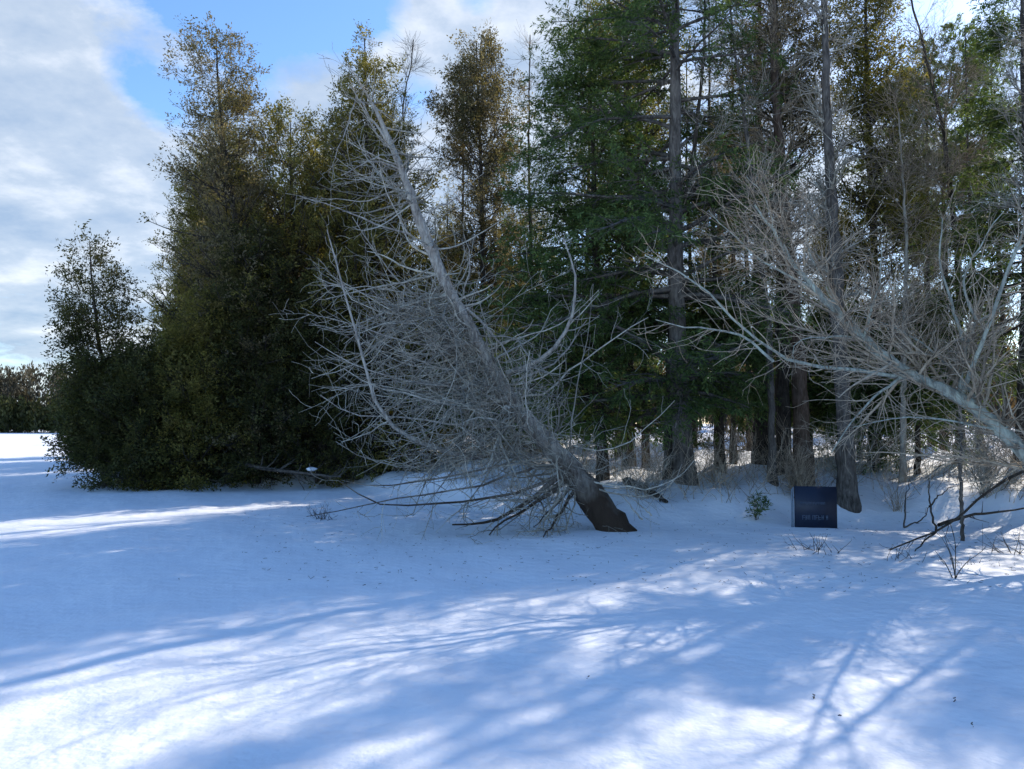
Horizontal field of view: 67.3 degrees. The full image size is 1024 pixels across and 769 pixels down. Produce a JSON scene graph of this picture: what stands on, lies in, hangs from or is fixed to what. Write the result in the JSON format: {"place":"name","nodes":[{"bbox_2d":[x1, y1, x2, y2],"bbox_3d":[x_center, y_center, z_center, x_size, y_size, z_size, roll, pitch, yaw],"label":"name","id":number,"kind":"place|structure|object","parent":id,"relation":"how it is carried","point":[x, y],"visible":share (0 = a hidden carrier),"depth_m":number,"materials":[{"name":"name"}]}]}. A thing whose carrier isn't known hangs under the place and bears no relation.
{"place":"outdoors","nodes":[
{"label":"outdoors","id":0,"kind":"place"},
{"bbox_2d":[0,424,1023,768],"bbox_3d":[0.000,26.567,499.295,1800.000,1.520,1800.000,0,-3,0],"label":"snow ground","id":1,"kind":"structure","parent":0,"point":[122,646],"depth_m":6.02,"materials":[{"name":"white snow"}]},
{"bbox_2d":[0,392,63,432],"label":"evergreens","id":2,"kind":"object","parent":1,"relation":"on","point":[17,418],"visible":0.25,"depth_m":134.30,"materials":[{"name":"green plant"}]},
{"bbox_2d":[40,346,131,486],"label":"cedar tree","id":3,"kind":"object","parent":1,"relation":"on","point":[68,422],"visible":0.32,"depth_m":18.64,"materials":[{"name":"green plant"}]},
{"bbox_2d":[39,219,176,490],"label":"cedar tree","id":4,"kind":"object","parent":1,"relation":"on","point":[75,337],"visible":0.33,"depth_m":19.47,"materials":[{"name":"green plant"}]},
{"bbox_2d":[72,330,213,491],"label":"cedar tree","id":5,"kind":"object","parent":1,"relation":"on","point":[136,370],"visible":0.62,"depth_m":18.33,"materials":[{"name":"green plant"}]},
{"bbox_2d":[128,204,207,346],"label":"cedar tree","id":6,"kind":"object","parent":1,"relation":"on","point":[166,303],"visible":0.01,"depth_m":30.17,"materials":[{"name":"green plant"}]},
{"bbox_2d":[143,238,192,338],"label":"cedar tree","id":7,"kind":"object","parent":1,"relation":"on","point":[148,327],"visible":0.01,"depth_m":34.78,"materials":[{"name":"green plant"}]},
{"bbox_2d":[103,276,253,491],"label":"cedar tree","id":8,"kind":"object","parent":1,"relation":"on","point":[180,353],"visible":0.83,"depth_m":18.60,"materials":[{"name":"green plant"}]},
{"bbox_2d":[134,100,284,347],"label":"cedar tree","id":9,"kind":"object","parent":1,"relation":"on","point":[165,310],"visible":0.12,"depth_m":24.23,"materials":[{"name":"green plant"}]},
{"bbox_2d":[137,11,332,489],"bbox_3d":[-6.957,-3.341,20.521,5.063,13.286,5.116,-2,-4,35],"label":"cedar tree","id":10,"kind":"object","parent":1,"relation":"on","point":[231,100],"visible":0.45,"depth_m":20.13,"materials":[{"name":"green plant"}]},
{"bbox_2d":[178,210,321,490],"bbox_3d":[-6.701,-0.856,19.821,3.828,7.421,4.153,0,-3,0],"label":"cedar tree","id":11,"kind":"object","parent":1,"relation":"on","point":[263,395],"visible":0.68,"depth_m":19.13,"materials":[{"name":"green plant"}]},
{"bbox_2d":[234,454,348,490],"bbox_3d":[-5.342,2.131,18.604,2.915,0.905,0.768,0,-3,0],"label":"branch","id":12,"kind":"object","parent":1,"relation":"on","point":[275,469],"visible":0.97,"depth_m":18.61,"materials":[{"name":"grey plant"}]},
{"bbox_2d":[306,467,317,470],"bbox_3d":[-4.830,2.036,18.534,0.282,0.096,0.241,0,-3,0],"label":"snow lump","id":13,"kind":"object","parent":12,"relation":"on","point":[311,468],"visible":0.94,"depth_m":18.48,"materials":[{"name":"white snow"}]},
{"bbox_2d":[193,91,397,488],"bbox_3d":[-5.955,-2.208,21.571,6.087,11.710,6.008,0,-3,0],"label":"cedar tree","id":14,"kind":"object","parent":1,"relation":"on","point":[295,242],"visible":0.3,"depth_m":20.48,"materials":[{"name":"green plant"}]},
{"bbox_2d":[281,125,339,290],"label":"cedar tree","id":15,"kind":"object","parent":1,"relation":"on","point":[306,179],"depth_m":30.02,"materials":[{"name":"green plant"}]},
{"bbox_2d":[254,261,382,485],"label":"cedar tree","id":16,"kind":"object","parent":1,"relation":"on","point":[310,337],"visible":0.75,"depth_m":19.37,"materials":[{"name":"green plant"}]},
{"bbox_2d":[308,501,331,520],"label":"dead stalks","id":17,"kind":"object","parent":1,"relation":"on","point":[324,516],"visible":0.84,"depth_m":13.08,"materials":[{"name":"brown plant"}]},
{"bbox_2d":[298,197,400,441],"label":"cedar tree","id":18,"kind":"object","parent":1,"relation":"on","point":[352,299],"visible":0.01,"depth_m":25.94,"materials":[{"name":"green plant"}]},
{"bbox_2d":[321,422,379,482],"bbox_3d":[-4.141,1.618,19.801,1.801,1.886,1.602,-2,-3,32],"label":"shrub","id":19,"kind":"object","parent":1,"relation":"on","point":[355,457],"visible":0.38,"depth_m":19.72,"materials":[{"name":"plant"}]},
{"bbox_2d":[329,166,418,449],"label":"cedar tree","id":20,"kind":"object","parent":1,"relation":"on","point":[396,298],"depth_m":26.70,"materials":[{"name":"green plant"}]},
{"bbox_2d":[283,19,478,487],"bbox_3d":[-3.700,-3.363,21.192,5.453,13.725,5.364,2,-4,-39],"label":"cedar tree","id":21,"kind":"object","parent":1,"relation":"on","point":[381,245],"visible":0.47,"depth_m":20.24,"materials":[{"name":"green plant"}]},
{"bbox_2d":[382,29,442,459],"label":"bare tree","id":22,"kind":"object","parent":1,"relation":"on","point":[403,98],"visible":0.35,"depth_m":22.86,"materials":[{"name":"grey plant"}]},
{"bbox_2d":[396,183,478,449],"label":"cedar tree","id":23,"kind":"object","parent":1,"relation":"on","point":[445,229],"visible":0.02,"depth_m":27.19,"materials":[{"name":"green plant"}]},
{"bbox_2d":[379,267,520,463],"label":"hemlock tree","id":24,"kind":"object","parent":1,"relation":"on","point":[484,338],"visible":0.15,"depth_m":20.50,"materials":[{"name":"green plant"}]},
{"bbox_2d":[434,57,482,450],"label":"cedar tree","id":25,"kind":"object","parent":1,"relation":"on","point":[463,184],"visible":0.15,"depth_m":24.34,"materials":[{"name":"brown plant"}]},
{"bbox_2d":[411,18,541,459],"bbox_3d":[-0.869,-3.954,21.712,3.894,13.061,3.449,1,-3,-25],"label":"cedar tree","id":26,"kind":"object","parent":1,"relation":"on","point":[466,131],"visible":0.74,"depth_m":21.49,"materials":[{"name":"green plant"}]},
{"bbox_2d":[270,46,719,543],"bbox_3d":[-0.280,-1.270,11.589,6.823,8.141,4.415,0,-3,0],"label":"dead tree","id":27,"kind":"object","parent":1,"relation":"on","point":[593,500],"visible":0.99,"depth_m":11.52,"materials":[{"name":"grey wood"}]},
{"bbox_2d":[439,204,573,452],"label":"cedar tree","id":28,"kind":"object","parent":1,"relation":"on","point":[514,247],"visible":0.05,"depth_m":24.80,"materials":[{"name":"green plant"}]},
{"bbox_2d":[0,345,1018,432],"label":"woods","id":29,"kind":"object","parent":1,"relation":"on","point":[9,384],"visible":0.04,"depth_m":142.16,"materials":[{"name":"green plant"}]},
{"bbox_2d":[504,19,553,452],"bbox_3d":[0.752,-4.358,22.258,2.387,12.709,2.037,1,-3,-11],"label":"young trunk","id":30,"kind":"object","parent":1,"relation":"on","point":[529,99],"visible":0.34,"depth_m":22.29,"materials":[{"name":"brown plant"}]},
{"bbox_2d":[480,270,618,450],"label":"hemlock tree","id":31,"kind":"object","parent":1,"relation":"on","point":[538,353],"visible":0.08,"depth_m":18.96,"materials":[{"name":"green plant"}]},
{"bbox_2d":[551,0,604,434],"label":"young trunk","id":32,"kind":"object","parent":1,"relation":"on","point":[585,152],"visible":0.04,"depth_m":25.40,"materials":[{"name":"brown plant"}]},
{"bbox_2d":[536,261,663,418],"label":"hemlock tree","id":33,"kind":"object","parent":1,"relation":"on","point":[638,363],"depth_m":24.70,"materials":[{"name":"green plant"}]},
{"bbox_2d":[474,15,737,481],"bbox_3d":[1.692,-2.783,16.197,5.180,10.112,5.213,-2,-3,31],"label":"hemlock tree","id":34,"kind":"object","parent":1,"relation":"on","point":[586,382],"visible":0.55,"depth_m":15.66,"materials":[{"name":"green plant"}]},
{"bbox_2d":[604,0,634,456],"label":"young trunk","id":35,"kind":"object","parent":1,"relation":"on","point":[618,367],"visible":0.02,"depth_m":21.96,"materials":[{"name":"brown plant"}]},
{"bbox_2d":[543,0,705,466],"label":"cedar tree","id":36,"kind":"object","parent":1,"relation":"on","point":[656,132],"visible":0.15,"depth_m":19.41,"materials":[{"name":"green plant"}]},
{"bbox_2d":[242,487,1022,589],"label":"twig litter","id":37,"kind":"object","parent":1,"relation":"on","point":[650,550],"visible":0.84,"depth_m":9.45,"materials":[{"name":"brown plant"}]},
{"bbox_2d":[620,495,651,519],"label":"fallen branch","id":38,"kind":"object","parent":1,"relation":"on","point":[639,517],"visible":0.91,"depth_m":11.23,"materials":[{"name":"grey wood"}]},
{"bbox_2d":[622,477,667,502],"bbox_3d":[2.494,1.947,14.019,0.355,0.441,1.687,1,-3,-14],"label":"log","id":39,"kind":"object","parent":1,"relation":"on","point":[661,498],"visible":0.55,"depth_m":13.76,"materials":[{"name":"wood"}]},
{"bbox_2d":[600,442,696,498],"bbox_3d":[2.482,1.523,13.778,1.702,1.105,1.758,0,-3,0],"label":"shrub","id":40,"kind":"object","parent":1,"relation":"on","point":[647,484],"visible":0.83,"depth_m":13.82,"materials":[{"name":"grey plant"}]},
{"bbox_2d":[613,6,686,467],"bbox_3d":[3.592,-4.179,20.176,2.387,12.709,2.037,-1,-3,18],"label":"young trunk","id":41,"kind":"object","parent":1,"relation":"on","point":[648,450],"visible":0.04,"depth_m":19.88,"materials":[{"name":"brown plant"}]},
{"bbox_2d":[487,0,817,485],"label":"hemlock tree","id":42,"kind":"object","parent":1,"relation":"on","point":[678,413],"visible":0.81,"depth_m":14.59,"materials":[{"name":"green plant"}]},
{"bbox_2d":[661,38,709,447],"bbox_3d":[5.899,-4.925,25.128,2.241,13.980,2.625,1,-3,-12],"label":"young trunk","id":43,"kind":"object","parent":1,"relation":"on","point":[690,254],"visible":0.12,"depth_m":25.37,"materials":[{"name":"brown plant"}]},
{"bbox_2d":[637,0,754,479],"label":"slim trunk","id":44,"kind":"object","parent":1,"relation":"on","point":[697,123],"visible":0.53,"depth_m":15.03,"materials":[{"name":"brown plant"}]},
{"bbox_2d":[384,268,1019,431],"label":"backing woods","id":45,"kind":"object","parent":1,"relation":"on","point":[1011,401],"visible":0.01,"depth_m":47.69,"materials":[{"name":"green plant"}]},
{"bbox_2d":[680,0,752,469],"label":"young trunk","id":46,"kind":"object","parent":1,"relation":"on","point":[714,274],"visible":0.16,"depth_m":19.12,"materials":[{"name":"brown plant"}]},
{"bbox_2d":[682,99,752,452],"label":"cedar tree","id":47,"kind":"object","parent":1,"relation":"on","point":[719,272],"visible":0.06,"depth_m":23.93,"materials":[{"name":"green plant"}]},
{"bbox_2d":[696,449,744,482],"bbox_3d":[3.959,1.574,15.258,1.136,0.824,0.842,0,-3,0],"label":"shrub","id":48,"kind":"object","parent":1,"relation":"on","point":[712,473],"visible":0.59,"depth_m":15.24,"materials":[{"name":"grey plant"}]},
{"bbox_2d":[691,12,751,464],"bbox_3d":[5.608,-3.837,20.294,2.387,12.709,2.037,-1,-3,22],"label":"young trunk","id":49,"kind":"object","parent":1,"relation":"on","point":[731,421],"visible":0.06,"depth_m":19.99,"materials":[{"name":"brown plant"}]},
{"bbox_2d":[422,412,1023,502],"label":"undergrowth","id":50,"kind":"object","parent":1,"relation":"on","point":[712,460],"visible":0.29,"depth_m":15.24,"materials":[{"name":"grey plant"}]},
{"bbox_2d":[659,263,787,473],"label":"hemlock tree","id":51,"kind":"object","parent":1,"relation":"on","point":[753,396],"visible":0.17,"depth_m":16.05,"materials":[{"name":"green plant"}]},
{"bbox_2d":[708,13,772,450],"bbox_3d":[7.234,-4.797,23.342,2.625,13.980,2.241,2,-4,-34],"label":"young trunk","id":52,"kind":"object","parent":1,"relation":"on","point":[750,440],"visible":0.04,"depth_m":22.92,"materials":[{"name":"brown plant"}]},
{"bbox_2d":[686,0,801,485],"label":"pale trunk","id":53,"kind":"object","parent":1,"relation":"on","point":[772,448],"visible":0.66,"depth_m":14.93,"materials":[{"name":"grey plant"}]},
{"bbox_2d":[744,489,772,519],"bbox_3d":[3.937,1.948,12.377,0.494,0.534,0.451,0,-3,0],"label":"seedling","id":54,"kind":"object","parent":1,"relation":"on","point":[760,509],"visible":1,"depth_m":12.33,"materials":[{"name":"green plant"}]},
{"bbox_2d":[707,0,822,464],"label":"dark trunk","id":55,"kind":"object","parent":1,"relation":"on","point":[764,442],"visible":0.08,"depth_m":18.38,"materials":[{"name":"brown plant"}]},
{"bbox_2d":[701,0,860,475],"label":"cedar tree","id":56,"kind":"object","parent":1,"relation":"on","point":[782,388],"visible":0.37,"depth_m":17.43,"materials":[{"name":"green plant"}]},
{"bbox_2d":[718,0,855,485],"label":"brown trunk","id":57,"kind":"object","parent":1,"relation":"on","point":[799,390],"visible":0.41,"depth_m":16.18,"materials":[{"name":"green plant"}]},
{"bbox_2d":[767,435,834,494],"bbox_3d":[5.404,1.507,14.359,1.220,1.320,1.368,-1,-3,22],"label":"shrub","id":58,"kind":"object","parent":1,"relation":"on","point":[799,478],"visible":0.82,"depth_m":14.38,"materials":[{"name":"grey plant"}]},
{"bbox_2d":[791,486,836,527],"bbox_3d":[4.655,2.013,11.865,0.712,0.879,0.052,1,-5,-3],"label":"lawn sign","id":59,"kind":"object","parent":1,"relation":"on","point":[813,506],"visible":0.99,"depth_m":11.85,"materials":[{"name":"blue plastic"}]},
{"bbox_2d":[748,286,881,447],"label":"hemlock tree","id":60,"kind":"object","parent":1,"relation":"on","point":[814,409],"visible":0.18,"depth_m":18.87,"materials":[{"name":"green plant"}]},
{"bbox_2d":[785,532,851,553],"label":"dead stalks","id":61,"kind":"object","parent":1,"relation":"on","point":[818,548],"visible":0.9,"depth_m":9.58,"materials":[{"name":"brown plant"}]},
{"bbox_2d":[615,128,1023,497],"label":"bare tree","id":62,"kind":"object","parent":1,"relation":"on","point":[1000,429],"visible":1,"depth_m":9.30,"materials":[{"name":"grey plant"}]},
{"bbox_2d":[773,0,885,512],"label":"tall trunk","id":63,"kind":"object","parent":1,"relation":"on","point":[848,498],"visible":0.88,"depth_m":14.29,"materials":[{"name":"grey plant"}]},
{"bbox_2d":[800,196,858,435],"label":"cedar tree","id":64,"kind":"object","parent":1,"relation":"on","point":[817,284],"visible":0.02,"depth_m":33.10,"materials":[{"name":"green plant"}]},
{"bbox_2d":[793,404,905,485],"bbox_3d":[6.295,1.189,14.634,1.840,1.864,2.538,-3,-4,43],"label":"shrub","id":65,"kind":"object","parent":1,"relation":"on","point":[857,466],"visible":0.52,"depth_m":14.82,"materials":[{"name":"grey plant"}]},
{"bbox_2d":[802,280,931,456],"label":"hemlock tree","id":66,"kind":"object","parent":1,"relation":"on","point":[855,313],"visible":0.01,"depth_m":20.14,"materials":[{"name":"green plant"}]},
{"bbox_2d":[810,319,948,469],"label":"hemlock tree","id":67,"kind":"object","parent":1,"relation":"on","point":[858,394],"visible":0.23,"depth_m":17.43,"materials":[{"name":"green plant"}]},
{"bbox_2d":[804,0,965,462],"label":"cedar tree","id":68,"kind":"object","parent":1,"relation":"on","point":[864,58],"visible":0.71,"depth_m":18.44,"materials":[{"name":"green plant"}]},
{"bbox_2d":[871,464,926,511],"bbox_3d":[7.066,1.915,14.040,0.982,0.890,0.603,-2,-3,30],"label":"shrub","id":69,"kind":"object","parent":1,"relation":"on","point":[897,503],"visible":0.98,"depth_m":14.12,"materials":[{"name":"grey plant"}]},
{"bbox_2d":[887,545,926,561],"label":"dead stalks","id":70,"kind":"object","parent":1,"relation":"on","point":[897,556],"visible":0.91,"depth_m":8.98,"materials":[{"name":"brown plant"}]},
{"bbox_2d":[850,64,970,482],"bbox_3d":[8.257,-2.135,15.911,2.676,9.196,3.058,1,-3,-15],"label":"bare tree","id":71,"kind":"object","parent":1,"relation":"on","point":[905,278],"visible":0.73,"depth_m":15.84,"materials":[{"name":"grey plant"}]},
{"bbox_2d":[890,190,956,433],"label":"cedar tree","id":72,"kind":"object","parent":1,"relation":"on","point":[952,263],"visible":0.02,"depth_m":35.93,"materials":[{"name":"green plant"}]},
{"bbox_2d":[894,8,962,446],"bbox_3d":[11.827,-4.569,22.276,2.387,12.709,2.037,0,-3,-3],"label":"young trunk","id":73,"kind":"object","parent":1,"relation":"on","point":[924,67],"visible":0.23,"depth_m":22.20,"materials":[{"name":"brown plant"}]},
{"bbox_2d":[837,13,1022,450],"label":"pine tree","id":74,"kind":"object","parent":1,"relation":"on","point":[951,28],"visible":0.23,"depth_m":22.35,"materials":[{"name":"green plant"}]},
{"bbox_2d":[852,275,1007,474],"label":"hemlock tree","id":75,"kind":"object","parent":1,"relation":"on","point":[949,406],"visible":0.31,"depth_m":16.43,"materials":[{"name":"green plant"}]},
{"bbox_2d":[877,0,1019,463],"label":"bare tree","id":76,"kind":"object","parent":1,"relation":"on","point":[949,193],"visible":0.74,"depth_m":17.22,"materials":[{"name":"brown plant"}]},
{"bbox_2d":[881,470,1023,550],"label":"fallen branch","id":77,"kind":"object","parent":1,"relation":"on","point":[932,533],"visible":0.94,"depth_m":10.20,"materials":[{"name":"wood"}]},
{"bbox_2d":[933,336,987,540],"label":"sapling","id":78,"kind":"object","parent":1,"relation":"on","point":[961,506],"visible":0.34,"depth_m":10.70,"materials":[{"name":"grey plant"}]},
{"bbox_2d":[935,517,985,578],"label":"dead stalks","id":79,"kind":"object","parent":1,"relation":"on","point":[955,575],"visible":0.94,"depth_m":7.95,"materials":[{"name":"brown plant"}]},
{"bbox_2d":[912,0,1023,461],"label":"hemlock tree","id":80,"kind":"object","parent":1,"relation":"on","point":[990,46],"visible":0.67,"depth_m":15.61,"materials":[{"name":"green plant"}]},
{"bbox_2d":[930,14,1005,453],"bbox_3d":[11.458,-3.714,19.103,1.833,11.438,2.148,-1,-3,21],"label":"young trunk","id":81,"kind":"object","parent":1,"relation":"on","point":[967,165],"visible":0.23,"depth_m":19.46,"materials":[{"name":"brown plant"}]},
{"bbox_2d":[926,399,1023,497],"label":"shrub","id":82,"kind":"object","parent":1,"relation":"on","point":[985,469],"visible":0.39,"depth_m":13.56,"materials":[{"name":"plant"}]},
{"bbox_2d":[937,503,1023,526],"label":"fallen branch","id":83,"kind":"object","parent":1,"relation":"on","point":[972,515],"visible":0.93,"depth_m":11.20,"materials":[{"name":"wood"}]},
{"bbox_2d":[952,0,1023,486],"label":"slim trunk","id":84,"kind":"object","parent":1,"relation":"on","point":[1021,146],"visible":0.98,"depth_m":13.80,"materials":[{"name":"green plant"}]},
{"bbox_2d":[958,29,1020,443],"bbox_3d":[15.332,-5.012,24.139,2.241,13.980,2.625,-1,-3,11],"label":"young trunk","id":85,"kind":"object","parent":1,"relation":"on","point":[1001,354],"visible":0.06,"depth_m":24.04,"materials":[{"name":"brown plant"}]},
{"bbox_2d":[977,527,1023,554],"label":"dead stalks","id":86,"kind":"object","parent":1,"relation":"on","point":[995,549],"visible":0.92,"depth_m":9.49,"materials":[{"name":"brown plant"}]},
{"bbox_2d":[0,0,1023,423],"label":"sky","id":87,"kind":"structure","parent":0,"point":[84,101],"materials":[{"name":"blue"}]},
{"bbox_2d":[972,0,1023,329],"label":"bare tree","id":88,"kind":"object","parent":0,"point":[1013,43],"visible":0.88,"depth_m":11.32,"materials":[{"name":"green plant"}]}
]}

